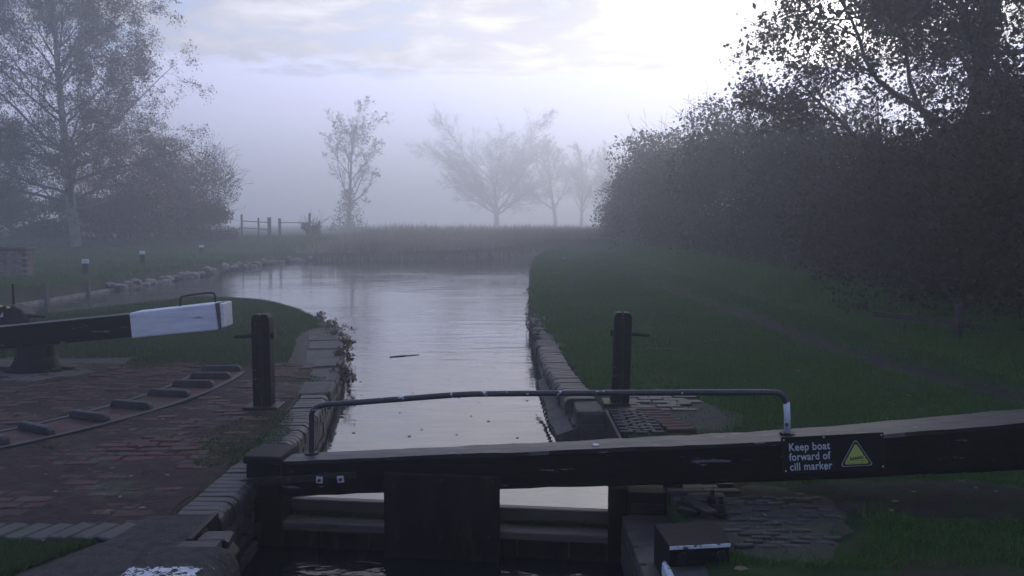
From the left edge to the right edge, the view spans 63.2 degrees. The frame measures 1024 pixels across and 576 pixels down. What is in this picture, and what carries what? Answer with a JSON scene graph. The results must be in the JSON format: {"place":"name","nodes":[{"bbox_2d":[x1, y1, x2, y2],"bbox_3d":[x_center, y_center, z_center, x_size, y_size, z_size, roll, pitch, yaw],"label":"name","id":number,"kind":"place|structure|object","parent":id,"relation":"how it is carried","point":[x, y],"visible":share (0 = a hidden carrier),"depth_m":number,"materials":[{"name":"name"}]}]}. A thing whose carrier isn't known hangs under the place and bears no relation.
{"place":"outdoors","nodes":[
{"label":"outdoors","id":0,"kind":"place"},
{"bbox_2d":[0,236,329,290],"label":"bank grass","id":1,"kind":"structure","parent":0,"point":[25,282],"depth_m":34.57,"materials":[{"name":"green plant"}]},
{"bbox_2d":[0,304,333,575],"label":"island","id":2,"kind":"structure","parent":0,"point":[298,355],"depth_m":9.75,"materials":[{"name":"plant"}]},
{"bbox_2d":[0,284,44,324],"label":"paddle gear","id":3,"kind":"object","parent":2,"relation":"on","point":[13,313],"visible":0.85,"depth_m":10.55,"materials":[{"name":"black metal"}]},
{"bbox_2d":[0,364,95,381],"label":"gravel patch","id":4,"kind":"object","parent":2,"relation":"on","point":[25,377],"visible":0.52,"depth_m":8.70,"materials":[{"name":"gravel"}]},
{"bbox_2d":[21,512,240,575],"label":"concrete slab","id":5,"kind":"structure","parent":2,"relation":"on","point":[189,545],"depth_m":3.91,"materials":[{"name":"grey concrete"}]},
{"bbox_2d":[0,362,315,542],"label":"brick pavement","id":6,"kind":"structure","parent":2,"relation":"on","point":[77,499],"depth_m":5.84,"materials":[{"name":"brick"}]},
{"bbox_2d":[0,344,74,373],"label":"beam support","id":7,"kind":"object","parent":6,"relation":"on","point":[37,359],"visible":0.9,"depth_m":8.89,"materials":[{"name":"black paint"}]},
{"bbox_2d":[0,292,232,348],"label":"balance beam","id":8,"kind":"structure","parent":7,"relation":"on","point":[210,316],"depth_m":8.91,"materials":[{"name":"black paint"}]},
{"bbox_2d":[0,365,245,449],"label":"gate quadrant","id":9,"kind":"object","parent":6,"relation":"on","point":[207,379],"visible":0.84,"depth_m":7.05,"materials":[{"name":"grey stone"}]},
{"bbox_2d":[0,296,325,575],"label":"island grass","id":10,"kind":"structure","parent":2,"relation":"on","point":[15,558],"depth_m":10.26,"materials":[{"name":"green plant"}]},
{"bbox_2d":[234,313,284,410],"bbox_3d":[-2.196,0.654,7.193,0.391,0.870,0.260,0,4,0],"label":"paddle post","id":11,"kind":"object","parent":2,"relation":"on","point":[262,335],"visible":0.79,"depth_m":7.13,"materials":[{"name":"black paint"}]},
{"bbox_2d":[177,327,344,571],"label":"stone coping","id":12,"kind":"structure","parent":2,"relation":"on","point":[229,496],"depth_m":6.13,"materials":[{"name":"stone"}]},
{"bbox_2d":[325,318,355,340],"bbox_3d":[-2.459,0.646,11.937,0.428,0.466,0.701,0,4,0],"label":"wall weed","id":13,"kind":"object","parent":12,"relation":"on","point":[342,334],"depth_m":12.00,"materials":[{"name":"green plant"}]},
{"bbox_2d":[328,354,356,392],"bbox_3d":[-1.859,0.931,9.093,0.277,0.414,0.666,1,5,9],"label":"wall weed","id":14,"kind":"object","parent":12,"relation":"on","point":[343,369],"depth_m":9.14,"materials":[{"name":"green plant"}]},
{"bbox_2d":[333,345,353,364],"bbox_3d":[-2.028,0.818,10.042,0.256,0.279,0.680,0,4,0],"label":"wall weed","id":15,"kind":"object","parent":12,"relation":"on","point":[340,352],"depth_m":9.96,"materials":[{"name":"green plant"}]},
{"bbox_2d":[338,336,355,350],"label":"wall weed","id":16,"kind":"object","parent":12,"relation":"on","point":[348,341],"depth_m":11.16,"materials":[{"name":"green plant"}]},
{"bbox_2d":[314,311,327,322],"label":"wall weed","id":17,"kind":"object","parent":2,"relation":"on","point":[320,316],"depth_m":13.98,"materials":[{"name":"green plant"}]},
{"bbox_2d":[326,320,342,330],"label":"wall weed","id":18,"kind":"object","parent":2,"relation":"on","point":[330,325],"depth_m":12.90,"materials":[{"name":"green plant"}]},
{"bbox_2d":[27,255,607,510],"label":"canal water","id":19,"kind":"structure","parent":0,"point":[385,309],"depth_m":13.11,"materials":[{"name":"grey liquid"}]},
{"bbox_2d":[295,219,604,261],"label":"reed bed","id":20,"kind":"object","parent":19,"relation":"on","point":[401,238],"visible":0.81,"depth_m":44.93,"materials":[{"name":"plant"}]},
{"bbox_2d":[241,545,623,575],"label":"lock water","id":21,"kind":"structure","parent":0,"point":[267,560],"depth_m":4.92,"materials":[{"name":"black liquid"}]},
{"bbox_2d":[0,224,1016,305],"bbox_3d":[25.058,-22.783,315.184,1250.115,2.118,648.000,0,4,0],"label":"bank","id":22,"kind":"structure","parent":0,"point":[27,294],"depth_m":42.33,"materials":[{"name":"green plant"}]},
{"bbox_2d":[0,247,35,276],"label":"brick wall","id":23,"kind":"structure","parent":22,"relation":"on","point":[19,261],"depth_m":22.96,"materials":[{"name":"stone"}]},
{"bbox_2d":[0,140,38,226],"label":"dark shrub","id":24,"kind":"object","parent":22,"relation":"on","point":[24,194],"visible":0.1,"depth_m":58.99,"materials":[{"name":"green plant"}]},
{"bbox_2d":[0,182,95,238],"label":"dark shrub","id":25,"kind":"object","parent":22,"relation":"on","point":[43,227],"visible":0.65,"depth_m":49.49,"materials":[{"name":"green plant"}]},
{"bbox_2d":[81,259,88,274],"bbox_3d":[-12.382,-0.551,24.155,0.197,0.560,0.197,0,4,0],"label":"mooring bollard","id":26,"kind":"object","parent":22,"relation":"on","point":[85,266],"visible":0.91,"depth_m":24.08,"materials":[{"name":"black metal"}]},
{"bbox_2d":[52,189,167,239],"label":"dark shrub","id":27,"kind":"object","parent":22,"relation":"on","point":[110,229],"visible":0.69,"depth_m":47.96,"materials":[{"name":"green plant"}]},
{"bbox_2d":[0,0,222,246],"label":"birch tree","id":28,"kind":"object","parent":22,"relation":"on","point":[64,144],"visible":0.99,"depth_m":41.73,"materials":[{"name":"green plant"}]},
{"bbox_2d":[46,129,222,238],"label":"rusty shrub","id":29,"kind":"object","parent":22,"relation":"on","point":[88,188],"visible":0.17,"depth_m":50.23,"materials":[{"name":"brown plant"}]},
{"bbox_2d":[139,251,144,262],"bbox_3d":[-13.350,-1.058,30.064,0.197,0.560,0.197,0,4,0],"label":"mooring bollard","id":30,"kind":"object","parent":22,"relation":"on","point":[142,256],"visible":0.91,"depth_m":29.99,"materials":[{"name":"black metal"}]},
{"bbox_2d":[10,255,312,305],"bbox_3d":[-10.854,-0.237,27.826,1.213,0.920,25.499,0,4,3],"label":"bank edging","id":31,"kind":"object","parent":22,"relation":"on","point":[123,284],"visible":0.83,"depth_m":24.90,"materials":[{"name":"stone"}]},
{"bbox_2d":[133,198,243,241],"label":"dark shrub","id":32,"kind":"object","parent":22,"relation":"on","point":[185,230],"visible":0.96,"depth_m":47.08,"materials":[{"name":"green plant"}]},
{"bbox_2d":[139,135,251,237],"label":"bare shrub","id":33,"kind":"object","parent":22,"relation":"on","point":[184,198],"visible":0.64,"depth_m":48.41,"materials":[{"name":"grey plant"}]},
{"bbox_2d":[199,245,203,253],"bbox_3d":[-14.614,-1.756,39.158,0.220,0.520,0.220,0,4,0],"label":"mooring bollard","id":34,"kind":"object","parent":22,"relation":"on","point":[201,249],"visible":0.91,"depth_m":39.07,"materials":[{"name":"white metal"}]},
{"bbox_2d":[241,213,320,236],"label":"field fence","id":35,"kind":"object","parent":22,"relation":"on","point":[268,222],"visible":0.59,"depth_m":53.80,"materials":[{"name":"brown wood"}]},
{"bbox_2d":[298,210,329,236],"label":"bank shrub","id":36,"kind":"object","parent":22,"relation":"on","point":[315,230],"visible":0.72,"depth_m":54.66,"materials":[{"name":"green plant"}]},
{"bbox_2d":[318,95,393,230],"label":"young tree","id":37,"kind":"object","parent":22,"relation":"on","point":[354,138],"visible":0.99,"depth_m":94.37,"materials":[{"name":"grey plant"}]},
{"bbox_2d":[404,101,583,226],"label":"broad tree","id":38,"kind":"object","parent":22,"relation":"on","point":[476,185],"visible":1,"depth_m":167.17,"materials":[{"name":"grey plant"}]},
{"bbox_2d":[516,133,584,226],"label":"upright tree","id":39,"kind":"object","parent":22,"relation":"on","point":[549,177],"visible":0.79,"depth_m":176.09,"materials":[{"name":"grey plant"}]},
{"bbox_2d":[560,140,601,226],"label":"upright tree","id":40,"kind":"object","parent":22,"relation":"on","point":[582,184],"visible":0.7,"depth_m":182.41,"materials":[{"name":"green plant"}]},
{"bbox_2d":[583,140,625,217],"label":"upright tree","id":41,"kind":"object","parent":22,"relation":"on","point":[600,173],"visible":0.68,"depth_m":167.92,"materials":[{"name":"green plant"}]},
{"bbox_2d":[0,0,1023,223],"label":"sky","id":42,"kind":"structure","parent":0,"point":[273,67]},
{"bbox_2d":[527,244,1023,575],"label":"ground","id":43,"kind":"structure","parent":0,"point":[950,568],"depth_m":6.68,"materials":[{"name":"green plant"}]},
{"bbox_2d":[525,298,532,308],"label":"wall weed","id":44,"kind":"object","parent":43,"relation":"on","point":[529,302],"depth_m":16.62,"materials":[{"name":"green plant"}]},
{"bbox_2d":[570,276,576,283],"bbox_3d":[1.622,-0.165,21.958,0.170,0.300,0.161,0,4,0],"label":"mooring bollard","id":45,"kind":"object","parent":43,"relation":"on","point":[573,278],"visible":0.62,"depth_m":21.89,"materials":[{"name":"wood"}]},
{"bbox_2d":[529,314,621,439],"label":"stone coping","id":46,"kind":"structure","parent":43,"relation":"on","point":[579,418],"depth_m":7.67,"materials":[{"name":"stone"}]},
{"bbox_2d":[525,310,535,323],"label":"wall weed","id":47,"kind":"object","parent":46,"relation":"on","point":[529,313],"depth_m":14.23,"materials":[{"name":"green plant"}]},
{"bbox_2d":[525,319,538,330],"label":"wall weed","id":48,"kind":"object","parent":46,"relation":"on","point":[533,325],"depth_m":12.79,"materials":[{"name":"green plant"}]},
{"bbox_2d":[526,330,542,353],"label":"wall weed","id":49,"kind":"object","parent":46,"relation":"on","point":[534,334],"depth_m":11.33,"materials":[{"name":"green plant"}]},
{"bbox_2d":[535,380,552,434],"bbox_3d":[0.303,1.117,7.936,0.040,0.174,1.634,0,4,-3],"label":"wall chain","id":50,"kind":"object","parent":46,"relation":"hanging from","point":[544,408],"depth_m":7.81,"materials":[{"name":"black metal"}]},
{"bbox_2d":[240,389,1023,562],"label":"lock gate","id":51,"kind":"structure","parent":46,"relation":"attached to","point":[441,503],"depth_m":4.97,"materials":[{"name":"black paint"}]},
{"bbox_2d":[593,165,642,229],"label":"hedge shrub","id":52,"kind":"object","parent":43,"relation":"on","point":[605,189],"visible":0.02,"depth_m":60.00,"materials":[{"name":"green plant"}]},
{"bbox_2d":[590,153,652,241],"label":"hedge shrub","id":53,"kind":"object","parent":43,"relation":"on","point":[609,222],"visible":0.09,"depth_m":51.82,"materials":[{"name":"green plant"}]},
{"bbox_2d":[621,515,670,575],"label":"chamber wall","id":54,"kind":"structure","parent":43,"relation":"on","point":[637,545],"depth_m":4.60,"materials":[{"name":"concrete"}]},
{"bbox_2d":[654,522,730,575],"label":"timber block","id":55,"kind":"structure","parent":54,"relation":"on","point":[688,544],"depth_m":3.97,"materials":[{"name":"black paint"}]},
{"bbox_2d":[600,112,704,249],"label":"hedge shrub","id":56,"kind":"object","parent":43,"relation":"on","point":[636,161],"visible":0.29,"depth_m":44.82,"materials":[{"name":"green plant"}]},
{"bbox_2d":[646,346,674,349],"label":"fallen twig","id":57,"kind":"object","parent":43,"relation":"on","point":[660,349],"visible":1,"depth_m":10.27,"materials":[{"name":"brown wood"}]},
{"bbox_2d":[609,396,742,437],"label":"brick path","id":58,"kind":"structure","parent":43,"relation":"on","point":[663,413],"depth_m":6.81,"materials":[{"name":"grey brick"}]},
{"bbox_2d":[601,311,648,406],"bbox_3d":[1.005,0.645,7.333,0.391,0.870,0.260,1,4,0],"label":"paddle post","id":59,"kind":"object","parent":58,"relation":"on","point":[621,333],"visible":0.85,"depth_m":7.26,"materials":[{"name":"black paint"}]},
{"bbox_2d":[613,100,750,254],"bbox_3d":[8.302,-4.948,38.017,7.112,7.205,9.861,1,5,14],"label":"hedge shrub","id":60,"kind":"object","parent":43,"relation":"on","point":[659,196],"visible":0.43,"depth_m":36.85,"materials":[{"name":"green plant"}]},
{"bbox_2d":[662,560,708,575],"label":"stone quoin","id":61,"kind":"object","parent":43,"relation":"on","point":[697,570],"visible":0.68,"depth_m":3.87,"materials":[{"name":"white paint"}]},
{"bbox_2d":[660,81,794,262],"bbox_3d":[8.283,-4.248,30.679,5.770,6.975,7.565,0,4,0],"label":"hedge shrub","id":62,"kind":"object","parent":43,"relation":"on","point":[715,160],"visible":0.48,"depth_m":30.01,"materials":[{"name":"green plant"}]},
{"bbox_2d":[734,566,748,569],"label":"fallen leaf","id":63,"kind":"object","parent":43,"relation":"on","point":[740,568],"visible":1,"depth_m":3.79,"materials":[{"name":"brown plant"}]},
{"bbox_2d":[663,482,852,563],"bbox_3d":[1.417,1.254,4.503,1.020,0.071,1.308,0,4,0],"label":"brick apron","id":64,"kind":"object","parent":43,"relation":"on","point":[823,511],"visible":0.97,"depth_m":4.45,"materials":[{"name":"brick"}]},
{"bbox_2d":[677,489,727,518],"bbox_3d":[1.035,1.173,4.543,0.269,0.110,0.270,0,4,0],"label":"gate anchor","id":65,"kind":"object","parent":64,"relation":"on","point":[711,506],"visible":1,"depth_m":4.50,"materials":[{"name":"black metal"}]},
{"bbox_2d":[712,94,890,273],"bbox_3d":[8.909,-3.300,25.139,4.970,5.890,7.354,0,4,0],"label":"hedge shrub","id":66,"kind":"object","parent":43,"relation":"on","point":[767,215],"visible":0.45,"depth_m":24.87,"materials":[{"name":"green plant"}]},
{"bbox_2d":[586,216,1023,384],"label":"verge grass","id":67,"kind":"structure","parent":43,"relation":"on","point":[732,275],"depth_m":14.46,"materials":[{"name":"green plant"}]},
{"bbox_2d":[600,261,1023,404],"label":"towpath","id":68,"kind":"structure","parent":43,"relation":"on","point":[769,324],"depth_m":10.25,"materials":[{"name":"grey gravel"}]},
{"bbox_2d":[34,307,1003,540],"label":"leaf litter","id":69,"kind":"object","parent":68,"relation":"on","point":[975,487],"visible":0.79,"depth_m":4.89,"materials":[{"name":"brown plant"}]},
{"bbox_2d":[728,64,965,286],"bbox_3d":[8.879,-2.844,20.822,7.186,5.657,7.431,4,6,38],"label":"hedge shrub","id":70,"kind":"object","parent":43,"relation":"on","point":[814,194],"visible":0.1,"depth_m":20.56,"materials":[{"name":"green plant"}]},
{"bbox_2d":[719,0,1023,248],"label":"oak tree","id":71,"kind":"object","parent":43,"relation":"on","point":[966,30],"visible":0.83,"depth_m":17.81,"materials":[{"name":"green plant"}]},
{"bbox_2d":[775,74,1020,296],"bbox_3d":[8.441,-2.011,17.024,5.205,4.612,5.738,-2,5,-26],"label":"hedge shrub","id":72,"kind":"object","parent":43,"relation":"on","point":[857,225],"visible":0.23,"depth_m":16.75,"materials":[{"name":"green plant"}]},
{"bbox_2d":[787,482,1023,520],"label":"mud patch","id":73,"kind":"object","parent":43,"relation":"on","point":[953,497],"visible":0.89,"depth_m":4.82,"materials":[{"name":"brown soil"}]},
{"bbox_2d":[819,28,1023,317],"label":"hedge shrub","id":74,"kind":"object","parent":43,"relation":"on","point":[949,266],"visible":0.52,"depth_m":13.42,"materials":[{"name":"green plant"}]},
{"bbox_2d":[837,4,1023,334],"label":"hedge shrub","id":75,"kind":"object","parent":43,"relation":"on","point":[994,187],"visible":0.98,"depth_m":10.53,"materials":[{"name":"green plant"}]},
{"bbox_2d":[872,304,1022,340],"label":"hedge fence","id":76,"kind":"object","parent":43,"relation":"on","point":[959,313],"visible":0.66,"depth_m":10.86,"materials":[{"name":"brown wood"}]},
{"bbox_2d":[931,32,1023,289],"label":"hedge shrub","id":77,"kind":"object","parent":43,"relation":"on","point":[965,85],"visible":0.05,"depth_m":17.38,"materials":[{"name":"green plant"}]}
]}

